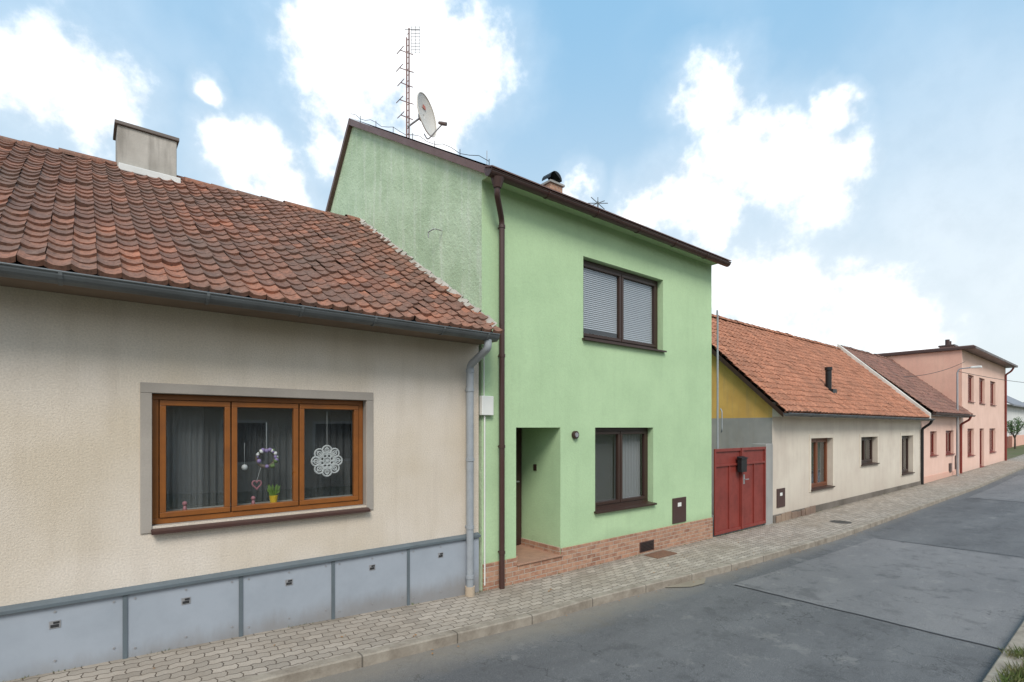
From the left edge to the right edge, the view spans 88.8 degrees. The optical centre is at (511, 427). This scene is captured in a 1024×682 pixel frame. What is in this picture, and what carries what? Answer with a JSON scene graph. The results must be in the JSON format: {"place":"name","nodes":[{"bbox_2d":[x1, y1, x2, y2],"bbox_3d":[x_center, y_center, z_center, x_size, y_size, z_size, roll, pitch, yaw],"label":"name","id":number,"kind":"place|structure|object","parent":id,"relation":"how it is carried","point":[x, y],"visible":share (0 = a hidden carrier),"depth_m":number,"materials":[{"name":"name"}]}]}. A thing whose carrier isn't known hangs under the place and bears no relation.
{"place":"outdoors","nodes":[
{"label":"outdoors","id":0,"kind":"place"},
{"bbox_2d":[0,0,1023,403],"label":"sky","id":1,"kind":"structure","parent":0,"point":[857,166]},
{"bbox_2d":[4,454,1023,681],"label":"sidewalk","id":2,"kind":"structure","parent":0,"point":[234,658],"depth_m":5.99,"materials":[{"name":"stone"}]},
{"bbox_2d":[123,549,409,658],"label":"panel joint bars","id":3,"kind":"object","parent":2,"relation":"on","point":[241,604],"visible":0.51,"depth_m":4.96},
{"bbox_2d":[0,537,478,681],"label":"plinth panels","id":4,"kind":"object","parent":3,"relation":"attached to","point":[87,633],"visible":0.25,"depth_m":4.85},
{"bbox_2d":[0,532,480,615],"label":"panel cap","id":5,"kind":"object","parent":4,"relation":"on","point":[53,602],"visible":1,"depth_m":4.76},
{"bbox_2d":[49,552,442,628],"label":"panel latches","id":6,"kind":"object","parent":4,"relation":"attached to","point":[182,600],"visible":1,"depth_m":4.67,"materials":[{"name":"metal"}]},
{"bbox_2d":[50,553,442,627],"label":"latch holes","id":7,"kind":"object","parent":4,"relation":"attached to","point":[184,602],"visible":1,"depth_m":4.68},
{"bbox_2d":[465,586,474,596],"bbox_3d":[-0.527,2.070,6.550,0.122,0.160,0.122,0,0,-39],"label":"downpipe boot","id":8,"kind":"object","parent":2,"relation":"on","point":[469,591],"visible":0.6,"depth_m":6.50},
{"bbox_2d":[644,550,676,558],"bbox_3d":[2.524,2.172,8.870,0.550,0.056,0.280,0,0,-39],"label":"cellar hatch cover","id":9,"kind":"object","parent":2,"relation":"on","point":[661,554],"visible":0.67,"depth_m":8.82,"materials":[{"name":"metal"}]},
{"bbox_2d":[714,447,765,535],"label":"red gate","id":10,"kind":"structure","parent":2,"relation":"on","point":[739,488],"depth_m":11.00,"materials":[{"name":"paint"}]},
{"bbox_2d":[776,505,815,522],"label":"plinth stones","id":11,"kind":"object","parent":2,"relation":"on","point":[795,514],"visible":0.89,"depth_m":12.69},
{"bbox_2d":[956,366,981,475],"bbox_3d":[19.618,-0.235,22.444,0.200,4.770,0.844,0,0,-39],"label":"street lamp","id":12,"kind":"object","parent":2,"relation":"on","point":[957,443],"visible":0.98,"depth_m":22.70,"materials":[{"name":"metal"}]},
{"bbox_2d":[542,171,561,182],"bbox_3d":[1.000,-6.215,13.103,0.400,0.310,0.320,0,0,-39],"label":"chimney cowl","id":13,"kind":"object","parent":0,"point":[555,176],"visible":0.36,"depth_m":13.09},
{"bbox_2d":[482,181,711,564],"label":"facade","id":14,"kind":"structure","parent":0,"point":[563,376],"depth_m":7.98,"materials":[{"name":"green paint"}]},
{"bbox_2d":[494,187,504,588],"bbox_3d":[-0.158,-0.462,6.756,0.296,5.223,0.264,0,0,-39],"label":"downpipe","id":15,"kind":"object","parent":14,"relation":"attached to","point":[501,390],"visible":0.91,"depth_m":6.87,"materials":[{"name":"brown metal"}]},
{"bbox_2d":[491,175,503,188],"bbox_3d":[-0.183,-3.090,6.612,0.170,0.120,0.170,0,0,-39],"label":"downpipe hopper","id":16,"kind":"object","parent":15,"relation":"on","point":[497,180],"visible":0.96,"depth_m":6.56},
{"bbox_2d":[498,224,504,554],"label":"downpipe collars","id":17,"kind":"object","parent":15,"relation":"attached to","point":[501,355],"visible":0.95,"depth_m":6.86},
{"bbox_2d":[306,468,1023,681],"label":"road","id":18,"kind":"structure","parent":0,"point":[719,628],"depth_m":5.44,"materials":[{"name":"asphalt"}]},
{"bbox_2d":[667,578,705,586],"bbox_3d":[2.554,2.237,7.484,0.857,0.009,0.193,0,0,-35],"label":"sand deposit","id":19,"kind":"object","parent":18,"relation":"on","point":[695,582],"visible":1,"depth_m":7.49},
{"bbox_2d":[733,538,1023,649],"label":"road patch","id":20,"kind":"object","parent":18,"relation":"on","point":[977,597],"visible":0.94,"depth_m":7.46,"materials":[{"name":"asphalt"}]},
{"bbox_2d":[737,498,1020,648],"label":"tar seams","id":21,"kind":"object","parent":18,"relation":"on","point":[884,620],"visible":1,"depth_m":6.35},
{"bbox_2d":[968,475,1023,501],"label":"road patch","id":22,"kind":"object","parent":18,"relation":"on","point":[1011,489],"visible":1,"depth_m":18.09,"materials":[{"name":"asphalt"}]},
{"bbox_2d":[712,329,911,417],"bbox_3d":[9.818,-1.765,16.756,12.170,2.900,3.030,0,0,-39],"label":"roof","id":23,"kind":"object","parent":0,"point":[749,380],"visible":0.02,"depth_m":12.71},
{"bbox_2d":[712,317,929,417],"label":"roof tiles","id":24,"kind":"object","parent":23,"relation":"on","point":[786,372],"visible":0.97,"depth_m":15.50,"materials":[{"name":"orange ceramic"}]},
{"bbox_2d":[712,314,839,348],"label":"ridge tiles","id":25,"kind":"object","parent":24,"relation":"on","point":[747,324],"visible":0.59,"depth_m":17.61,"materials":[{"name":"orange ceramic"}]},
{"bbox_2d":[825,367,836,392],"bbox_3d":[9.299,-1.350,15.315,0.300,0.840,0.300,0,0,-39],"label":"vent pipe","id":26,"kind":"object","parent":24,"relation":"on","point":[828,377],"visible":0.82,"depth_m":15.26,"materials":[{"name":"black metal"}]},
{"bbox_2d":[772,402,929,420],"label":"soffit","id":27,"kind":"structure","parent":24,"relation":"attached to","point":[775,413],"depth_m":13.03,"materials":[{"name":"beige paint"}]},
{"bbox_2d":[783,413,934,420],"bbox_3d":[10.966,-0.290,15.647,12.502,0.077,0.137,0,0,-39],"label":"gutter","id":28,"kind":"object","parent":27,"relation":"attached to","point":[833,416],"visible":1,"depth_m":13.98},
{"bbox_2d":[772,417,920,514],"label":"facade","id":29,"kind":"structure","parent":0,"point":[790,443],"depth_m":14.62,"materials":[{"name":"beige paint"}]},
{"bbox_2d":[885,350,961,405],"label":"wall","id":30,"kind":"structure","parent":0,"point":[943,382],"depth_m":24.80,"materials":[{"name":"pink paint"}]},
{"bbox_2d":[962,350,1005,471],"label":"facade","id":31,"kind":"structure","parent":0,"point":[988,416],"depth_m":27.48,"materials":[{"name":"pink paint"}]},
{"bbox_2d":[1007,404,1023,435],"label":"facade","id":32,"kind":"structure","parent":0,"point":[1013,412],"depth_m":52.90,"materials":[{"name":"white paint"}]},
{"bbox_2d":[1007,445,1023,681],"bbox_3d":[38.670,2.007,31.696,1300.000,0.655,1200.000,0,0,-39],"label":"ground","id":33,"kind":"structure","parent":0,"point":[1012,452],"depth_m":41.20,"materials":[{"name":"soil"}]},
{"bbox_2d":[0,286,478,605],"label":"facade","id":34,"kind":"structure","parent":33,"relation":"on","point":[75,370],"depth_m":4.57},
{"bbox_2d":[1,159,492,332],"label":"roof","id":35,"kind":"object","parent":34,"relation":"on","point":[71,270],"depth_m":4.70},
{"bbox_2d":[0,277,497,344],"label":"soffit board","id":36,"kind":"object","parent":34,"relation":"attached to","point":[55,288],"visible":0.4,"depth_m":4.66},
{"bbox_2d":[140,382,372,533],"bbox_3d":[-2.371,0.263,5.160,2.125,1.305,0.012,0,0,-39],"label":"window surround","id":37,"kind":"object","parent":34,"relation":"attached to","point":[148,389],"visible":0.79,"depth_m":4.76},
{"bbox_2d":[152,394,362,524],"bbox_3d":[-2.443,0.280,5.252,1.950,1.156,0.070,0,0,-39],"label":"front window frame","id":38,"kind":"object","parent":34,"relation":"attached to","point":[156,398],"visible":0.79,"depth_m":5.02,"materials":[{"name":"brown wood"}]},
{"bbox_2d":[159,400,357,517],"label":"front window sashes","id":39,"kind":"object","parent":38,"relation":"attached to","point":[297,454],"visible":1,"depth_m":5.04,"materials":[{"name":"brown wood"}]},
{"label":"front window glass","id":40,"kind":"object","parent":39,"relation":"attached to","visible":0},
{"bbox_2d":[255,423,278,468],"bbox_3d":[-2.456,0.181,5.244,0.216,0.462,0.060,0,0,-39],"label":"window wreath","id":41,"kind":"object","parent":40,"relation":"attached to","point":[273,452],"depth_m":5.24,"materials":[{"name":"fabric"}]},
{"bbox_2d":[311,445,342,476],"bbox_3d":[-1.995,0.181,5.636,0.347,0.702,0.021,0,0,-39],"label":"lace snowflake","id":42,"kind":"object","parent":40,"relation":"attached to","point":[326,451],"visible":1,"depth_m":5.63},
{"bbox_2d":[166,495,352,510],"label":"sill","id":43,"kind":"structure","parent":38,"relation":"on","point":[256,503],"depth_m":5.28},
{"bbox_2d":[267,484,279,502],"bbox_3d":[-2.420,0.668,5.306,0.105,0.194,0.090,0,0,-8],"label":"window flower pot","id":44,"kind":"object","parent":43,"relation":"on","point":[273,492],"depth_m":5.29,"materials":[{"name":"green plant"}]},
{"bbox_2d":[166,394,354,522],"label":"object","id":45,"kind":"object","parent":38,"relation":"attached to","point":[194,456],"visible":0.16,"depth_m":6.75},
{"bbox_2d":[152,393,365,525],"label":"facade reveals","id":46,"kind":"object","parent":34,"relation":"attached to","point":[364,452],"visible":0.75,"depth_m":5.62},
{"bbox_2d":[151,507,370,534],"bbox_3d":[-2.371,0.893,5.172,1.990,0.063,0.145,0,0,-39],"label":"window sill","id":47,"kind":"structure","parent":34,"relation":"attached to","point":[176,529],"depth_m":5.02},
{"bbox_2d":[466,339,491,586],"bbox_3d":[-0.407,0.540,6.400,0.097,3.180,0.475,0,0,-39],"label":"downpipe","id":48,"kind":"object","parent":34,"relation":"attached to","point":[483,352],"visible":0.91,"depth_m":6.51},
{"bbox_2d":[0,262,499,341],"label":"gutter","id":49,"kind":"object","parent":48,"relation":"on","point":[32,273],"visible":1,"depth_m":4.38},
{"bbox_2d":[0,138,502,333],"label":"roof tiles","id":50,"kind":"object","parent":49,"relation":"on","point":[288,254],"visible":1,"depth_m":5.74,"materials":[{"name":"ceramic"}]},
{"bbox_2d":[116,125,176,176],"bbox_3d":[-5.372,-3.730,7.674,0.700,0.960,0.520,0,0,-39],"label":"chimney","id":51,"kind":"object","parent":50,"relation":"on","point":[140,149],"visible":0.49,"depth_m":7.46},
{"bbox_2d":[113,119,178,146],"bbox_3d":[-5.372,-4.236,7.674,0.760,0.048,0.580,0,0,-39],"label":"chimney cap","id":52,"kind":"object","parent":51,"relation":"on","point":[143,129],"visible":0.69,"depth_m":7.45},
{"bbox_2d":[118,162,180,182],"bbox_3d":[-5.156,-3.600,7.450,0.730,0.100,0.100,0,0,-39],"label":"chimney flashing","id":53,"kind":"object","parent":50,"relation":"on","point":[136,170],"visible":0.57,"depth_m":7.37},
{"bbox_2d":[0,135,360,220],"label":"ridge tiles","id":54,"kind":"object","parent":50,"relation":"on","point":[64,151],"visible":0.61,"depth_m":7.95,"materials":[{"name":"ceramic"}]},
{"bbox_2d":[359,218,496,326],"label":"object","id":55,"kind":"object","parent":50,"relation":"on","point":[460,299],"visible":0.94,"depth_m":7.60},
{"bbox_2d":[465,369,473,579],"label":"downpipe collars","id":56,"kind":"object","parent":48,"relation":"attached to","point":[469,459],"visible":0.88,"depth_m":6.51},
{"bbox_2d":[330,126,481,590],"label":"gable","id":57,"kind":"structure","parent":33,"relation":"on","point":[404,198],"depth_m":7.98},
{"bbox_2d":[354,119,486,165],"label":"roof front","id":58,"kind":"structure","parent":57,"relation":"on","point":[428,145],"depth_m":8.11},
{"bbox_2d":[325,119,490,211],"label":"verge trim","id":59,"kind":"structure","parent":58,"relation":"attached to","point":[431,150],"depth_m":8.67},
{"bbox_2d":[396,26,419,137],"bbox_3d":[-1.791,-5.725,8.833,0.434,2.150,0.161,0,0,13],"label":"tv antenna","id":60,"kind":"object","parent":58,"relation":"attached to","point":[409,71],"visible":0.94,"depth_m":8.86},
{"bbox_2d":[408,92,446,139],"bbox_3d":[-1.418,-5.193,8.732,0.584,0.761,0.507,0,0,-21],"label":"satellite dish","id":61,"kind":"object","parent":58,"relation":"attached to","point":[426,117],"visible":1,"depth_m":8.78,"materials":[{"name":"metal"}]},
{"bbox_2d":[544,182,562,192],"bbox_3d":[0.971,-5.730,13.092,0.420,0.560,0.420,0,0,-39],"label":"chimney","id":62,"kind":"object","parent":58,"relation":"on","point":[555,187],"visible":0.24,"depth_m":12.90,"materials":[{"name":"brick"}]},
{"bbox_2d":[522,256,662,546],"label":"facade reveals","id":63,"kind":"object","parent":33,"relation":"on","point":[541,498],"visible":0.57,"depth_m":8.08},
{"bbox_2d":[484,415,484,584],"bbox_3d":[-0.357,0.945,6.793,0.024,2.210,0.023,0,0,-39],"label":"cable conduit","id":64,"kind":"object","parent":63,"relation":"attached to","point":[484,499],"visible":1,"depth_m":6.78,"materials":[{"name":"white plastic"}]},
{"bbox_2d":[479,396,493,414],"bbox_3d":[-0.331,-0.285,6.801,0.190,0.250,0.060,0,0,-39],"label":"cable box","id":65,"kind":"object","parent":63,"relation":"attached to","point":[486,405],"visible":1,"depth_m":6.76,"materials":[{"name":"white plastic"}]},
{"bbox_2d":[516,428,521,544],"bbox_3d":[-0.173,0.945,8.107,0.810,1.870,0.040,0,0,-39],"label":"door frame","id":66,"kind":"object","parent":63,"relation":"attached to","point":[519,430],"visible":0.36,"depth_m":8.34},
{"bbox_2d":[516,432,519,544],"bbox_3d":[-0.153,0.960,8.082,0.690,1.780,0.025,0,0,-39],"label":"door leaf","id":67,"kind":"object","parent":66,"relation":"in","point":[517,488],"visible":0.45,"depth_m":8.26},
{"bbox_2d":[516,545,562,565],"bbox_3d":[0.120,1.877,7.749,0.870,0.021,0.925,0,0,-39],"label":"doorstep slab","id":68,"kind":"structure","parent":63,"relation":"on","point":[526,554],"depth_m":7.62,"materials":[{"name":"tile"}]},
{"bbox_2d":[482,173,716,264],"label":"eave soffit","id":69,"kind":"structure","parent":63,"relation":"attached to","point":[485,178],"depth_m":8.02,"materials":[{"name":"green paint"}]},
{"bbox_2d":[484,165,730,260],"bbox_3d":[1.952,-3.263,8.362,5.820,0.075,0.180,0,0,-39],"label":"drip flashing","id":70,"kind":"object","parent":69,"relation":"attached to","point":[535,183],"visible":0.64,"depth_m":7.63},
{"bbox_2d":[485,167,730,266],"bbox_3d":[1.960,-3.175,8.368,5.842,0.087,0.157,0,0,-39],"label":"gutter","id":71,"kind":"object","parent":69,"relation":"attached to","point":[522,184],"visible":1,"depth_m":7.75,"materials":[{"name":"brown metal"}]},
{"bbox_2d":[583,269,651,343],"bbox_3d":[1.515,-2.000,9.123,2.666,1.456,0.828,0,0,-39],"label":"window blinds","id":72,"kind":"object","parent":63,"relation":"attached to","point":[598,332],"depth_m":9.90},
{"bbox_2d":[595,434,641,501],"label":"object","id":73,"kind":"object","parent":63,"relation":"attached to","point":[604,467],"depth_m":9.83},
{"bbox_2d":[583,260,657,348],"bbox_3d":[1.800,-2.000,8.775,2.066,1.256,0.070,0,0,-39],"label":"window frame","id":74,"kind":"object","parent":63,"relation":"attached to","point":[618,271],"visible":0.36,"depth_m":8.96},
{"bbox_2d":[583,268,616,333],"bbox_3d":[1.409,-2.081,8.471,0.940,1.022,0.016,0,0,-39],"label":"blind","id":75,"kind":"object","parent":74,"relation":"attached to","point":[589,326],"visible":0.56,"depth_m":8.48,"materials":[{"name":"grey"}]},
{"bbox_2d":[583,263,655,347],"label":"window sashes","id":76,"kind":"object","parent":74,"relation":"attached to","point":[620,306],"depth_m":8.75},
{"bbox_2d":[624,279,651,343],"bbox_3d":[2.179,-2.029,9.102,0.930,1.118,0.016,0,0,-39],"label":"blind","id":77,"kind":"object","parent":74,"relation":"attached to","point":[636,321],"visible":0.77,"depth_m":9.12,"materials":[{"name":"grey"}]},
{"bbox_2d":[595,428,647,508],"bbox_3d":[1.793,0.655,8.768,1.506,1.306,0.070,0,0,-39],"label":"window frame","id":78,"kind":"object","parent":63,"relation":"attached to","point":[621,429],"visible":0.41,"depth_m":8.96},
{"bbox_2d":[595,431,645,505],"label":"window sashes","id":79,"kind":"object","parent":78,"relation":"attached to","point":[619,498],"depth_m":8.73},
{"bbox_2d":[614,434,639,498],"bbox_3d":[2.007,0.650,9.067,0.680,1.200,0.040,0,0,-39],"label":"blind net","id":80,"kind":"object","parent":78,"relation":"attached to","point":[630,465],"visible":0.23,"depth_m":9.08,"materials":[{"name":"grey"}]},
{"bbox_2d":[582,338,666,351],"bbox_3d":[1.873,-1.361,8.686,2.126,0.047,0.180,0,0,-39],"label":"window sill","id":81,"kind":"structure","parent":63,"relation":"attached to","point":[614,343],"depth_m":8.53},
{"bbox_2d":[594,501,656,513],"bbox_3d":[1.866,1.319,8.680,1.566,0.047,0.180,0,0,-39],"label":"window sill","id":82,"kind":"structure","parent":63,"relation":"attached to","point":[620,507],"depth_m":8.61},
{"bbox_2d":[672,497,685,523],"bbox_3d":[3.082,1.520,9.625,0.430,0.460,0.020,0,0,-39],"label":"gas meter door","id":83,"kind":"structure","parent":63,"relation":"attached to","point":[679,514],"depth_m":9.59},
{"bbox_2d":[482,517,712,590],"bbox_3d":[1.510,2.107,8.908,5.610,0.685,0.915,0,0,-39],"label":"brick base","id":84,"kind":"object","parent":33,"relation":"on","point":[575,557],"visible":0.56,"depth_m":8.15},
{"bbox_2d":[640,540,653,552],"bbox_3d":[2.316,2.035,8.974,0.400,0.170,0.015,0,0,-39],"label":"cellar vent frame","id":85,"kind":"object","parent":84,"relation":"attached to","point":[646,546],"visible":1,"depth_m":8.96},
{"bbox_2d":[230,465,1023,681],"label":"kerb","id":86,"kind":"structure","parent":33,"relation":"on","point":[336,665],"depth_m":5.87,"materials":[{"name":"concrete"}]},
{"bbox_2d":[716,310,722,448],"bbox_3d":[4.372,-0.112,11.030,0.271,4.724,0.101,0,0,-39],"label":"utility pole","id":87,"kind":"object","parent":33,"relation":"on","point":[718,385],"visible":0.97,"depth_m":11.02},
{"bbox_2d":[712,418,771,514],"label":"side wall","id":88,"kind":"structure","parent":33,"relation":"on","point":[741,432],"depth_m":12.62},
{"bbox_3d":[7.958,-1.685,19.278,12.450,3.070,3.270,0,0,-39],"label":"roof","id":89,"kind":"object","parent":88,"relation":"on","visible":0},
{"bbox_2d":[712,349,782,416],"bbox_3d":[5.111,-1.725,12.872,0.025,2.990,3.030,0,0,-39],"label":"bargeboard","id":90,"kind":"object","parent":89,"relation":"attached to","point":[750,385],"visible":0.64,"depth_m":12.30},
{"bbox_2d":[752,443,772,524],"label":"gate pillar","id":91,"kind":"structure","parent":33,"relation":"on","point":[769,483],"depth_m":11.89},
{"bbox_2d":[811,442,823,482],"bbox_3d":[7.821,0.935,14.318,2.046,1.506,0.828,0,0,-39],"label":"bay window room","id":92,"kind":"object","parent":33,"relation":"on","point":[820,461],"visible":0.04,"depth_m":14.83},
{"bbox_2d":[827,435,912,484],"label":"facade reveals","id":93,"kind":"object","parent":33,"relation":"on","point":[874,456],"visible":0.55,"depth_m":16.69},
{"bbox_2d":[712,354,771,417],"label":"yellow gable","id":94,"kind":"structure","parent":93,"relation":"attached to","point":[739,397],"depth_m":12.74,"materials":[{"name":"paint"}]},
{"bbox_2d":[777,488,784,507],"bbox_3d":[6.319,1.650,12.278,0.420,0.440,0.020,0,0,-39],"label":"gas meter door","id":95,"kind":"structure","parent":93,"relation":"attached to","point":[780,501],"depth_m":12.26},
{"bbox_2d":[809,434,833,491],"bbox_3d":[8.216,0.915,13.836,1.650,1.470,0.015,0,0,-39],"label":"window surround","id":96,"kind":"object","parent":93,"relation":"attached to","point":[822,436],"visible":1,"depth_m":13.50,"materials":[{"name":"paint"}]},
{"bbox_2d":[811,440,826,485],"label":"bay window sashes","id":97,"kind":"object","parent":96,"relation":"in","point":[815,462],"visible":0.74,"depth_m":13.95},
{"bbox_2d":[773,481,920,522],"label":"stone plinth","id":98,"kind":"structure","parent":93,"relation":"attached to","point":[828,505],"depth_m":15.34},
{"bbox_2d":[861,438,868,459],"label":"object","id":99,"kind":"object","parent":93,"relation":"attached to","point":[866,449],"depth_m":17.14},
{"bbox_2d":[861,437,871,462],"bbox_3d":[10.957,0.705,16.305,1.496,0.826,0.070,0,0,-39],"label":"window frame","id":100,"kind":"object","parent":93,"relation":"attached to","point":[869,449],"visible":0.25,"depth_m":16.57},
{"bbox_2d":[861,438,871,461],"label":"window sashes","id":101,"kind":"object","parent":100,"relation":"attached to","point":[863,450],"depth_m":16.26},
{"bbox_2d":[860,433,878,466],"bbox_3d":[11.066,0.685,16.172,1.700,0.990,0.015,0,0,-39],"label":"window surround","id":102,"kind":"object","parent":93,"relation":"attached to","point":[870,435],"visible":1,"depth_m":16.38,"materials":[{"name":"paint"}]},
{"bbox_2d":[900,433,913,475],"bbox_3d":[14.152,0.940,18.701,1.600,1.500,0.015,0,0,-39],"label":"window surround","id":103,"kind":"object","parent":93,"relation":"attached to","point":[905,434],"visible":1,"depth_m":18.23,"materials":[{"name":"paint"}]},
{"bbox_2d":[902,437,907,470],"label":"end window sashes","id":104,"kind":"object","parent":103,"relation":"in","point":[903,438],"visible":0.5,"depth_m":18.91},
{"bbox_2d":[921,420,932,484],"bbox_3d":[15.591,0.932,19.627,0.090,2.436,0.372,0,0,-39],"label":"downpipe","id":105,"kind":"object","parent":93,"relation":"attached to","point":[922,451],"visible":0.98,"depth_m":19.70,"materials":[{"name":"black metal"}]},
{"bbox_2d":[841,345,975,482],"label":"pink cottage","id":106,"kind":"structure","parent":33,"relation":"on","point":[940,446],"depth_m":22.01,"materials":[{"name":"paint"}]},
{"bbox_2d":[837,344,930,418],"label":"parapet verge","id":107,"kind":"structure","parent":106,"relation":"attached to","point":[856,359],"depth_m":20.53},
{"bbox_2d":[968,374,994,465],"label":"facade reveals","id":108,"kind":"object","parent":33,"relation":"on","point":[982,429],"visible":0.46,"depth_m":27.44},
{"bbox_2d":[878,346,1017,367],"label":"flat roof","id":109,"kind":"structure","parent":108,"relation":"on","point":[985,354],"depth_m":25.77,"materials":[{"name":"brown metal"}]},
{"bbox_2d":[877,345,974,354],"bbox_3d":[23.410,-3.746,30.295,11.880,0.048,7.020,0,0,-39],"label":"roof sheet","id":110,"kind":"object","parent":109,"relation":"on","point":[928,349],"visible":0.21,"depth_m":25.07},
{"bbox_2d":[1005,367,1013,460],"bbox_3d":[29.605,-0.761,31.083,0.100,5.621,0.430,0,0,-39],"label":"downpipe","id":111,"kind":"object","parent":108,"relation":"attached to","point":[1010,371],"visible":0.9,"depth_m":31.16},
{"bbox_2d":[982,621,1023,681],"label":"kerb","id":112,"kind":"structure","parent":33,"relation":"on","point":[1017,639],"depth_m":4.84,"materials":[{"name":"concrete"}]},
{"bbox_2d":[992,644,1023,681],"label":"kerb weeds","id":113,"kind":"object","parent":33,"relation":"on","point":[1007,674],"visible":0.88,"depth_m":4.52,"materials":[{"name":"green plant"}]},
{"bbox_2d":[1007,417,1023,448],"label":"garden tree","id":114,"kind":"object","parent":33,"relation":"on","point":[1012,428],"visible":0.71,"depth_m":45.23,"materials":[{"name":"green plant"}]},
{"bbox_2d":[1011,435,1023,446],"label":"garden wall","id":115,"kind":"structure","parent":33,"relation":"on","point":[1019,440],"depth_m":50.97,"materials":[{"name":"pink paint"}]},
{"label":"facade","id":116,"kind":"object","parent":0,"visible":0},
{"bbox_2d":[1007,396,1023,406],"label":"roof","id":117,"kind":"structure","parent":116,"relation":"on","point":[1013,401],"depth_m":53.18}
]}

